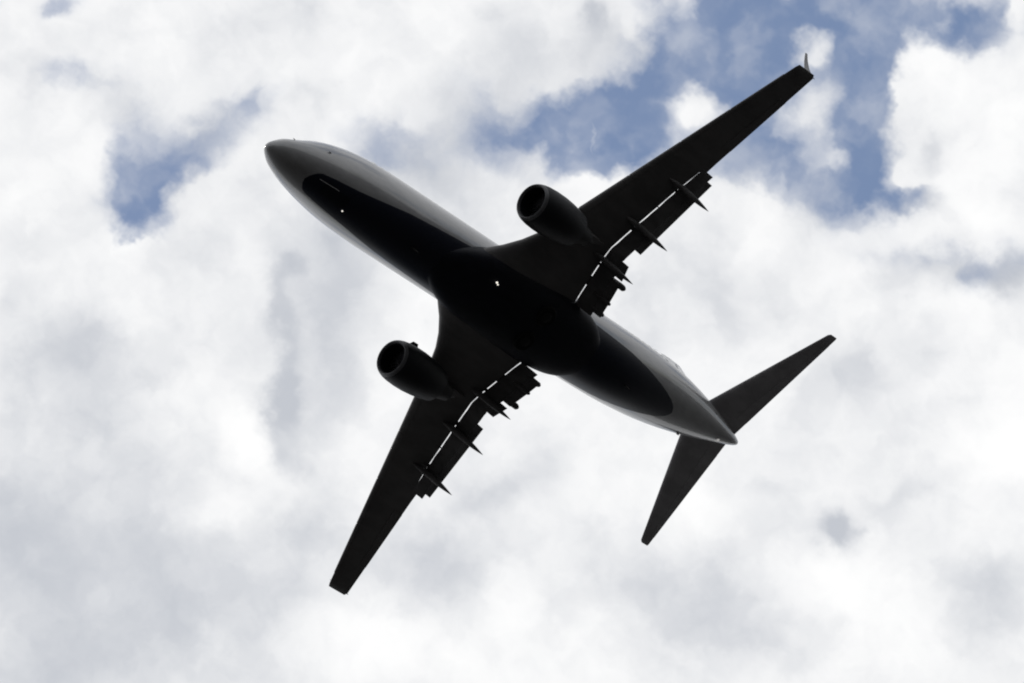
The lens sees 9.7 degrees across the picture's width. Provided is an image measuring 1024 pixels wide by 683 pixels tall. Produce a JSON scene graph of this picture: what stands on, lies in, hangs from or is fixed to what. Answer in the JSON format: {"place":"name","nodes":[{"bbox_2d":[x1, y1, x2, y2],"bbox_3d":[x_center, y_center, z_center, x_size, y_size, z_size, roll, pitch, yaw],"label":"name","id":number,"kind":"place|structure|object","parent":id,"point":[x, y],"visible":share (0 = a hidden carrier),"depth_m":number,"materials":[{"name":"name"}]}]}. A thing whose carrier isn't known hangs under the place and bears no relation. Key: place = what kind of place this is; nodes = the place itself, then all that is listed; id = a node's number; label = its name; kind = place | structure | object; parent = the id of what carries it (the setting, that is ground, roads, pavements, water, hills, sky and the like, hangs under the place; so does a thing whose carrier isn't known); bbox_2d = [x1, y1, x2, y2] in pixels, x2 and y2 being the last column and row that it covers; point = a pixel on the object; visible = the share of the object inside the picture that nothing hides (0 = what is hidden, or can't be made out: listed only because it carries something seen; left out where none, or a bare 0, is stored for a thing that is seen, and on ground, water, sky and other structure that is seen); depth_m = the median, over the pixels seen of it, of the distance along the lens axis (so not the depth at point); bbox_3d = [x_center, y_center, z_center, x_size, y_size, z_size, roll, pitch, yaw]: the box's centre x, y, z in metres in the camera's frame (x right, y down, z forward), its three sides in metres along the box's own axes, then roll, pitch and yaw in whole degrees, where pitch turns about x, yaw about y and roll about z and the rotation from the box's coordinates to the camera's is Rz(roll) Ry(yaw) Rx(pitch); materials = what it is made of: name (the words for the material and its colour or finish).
{"place":"outdoors","nodes":[
{"label":"outdoors","id":0,"kind":"place"},
{"bbox_2d":[0,0,1023,682],"label":"sky","id":1,"kind":"structure","parent":0,"point":[199,419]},
{"bbox_2d":[264,53,836,594],"bbox_3d":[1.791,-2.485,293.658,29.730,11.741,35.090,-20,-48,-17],"label":"passenger airplane","id":2,"kind":"object","parent":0,"point":[504,309],"visible":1,"depth_m":288.69,"materials":[{"name":"paint"}]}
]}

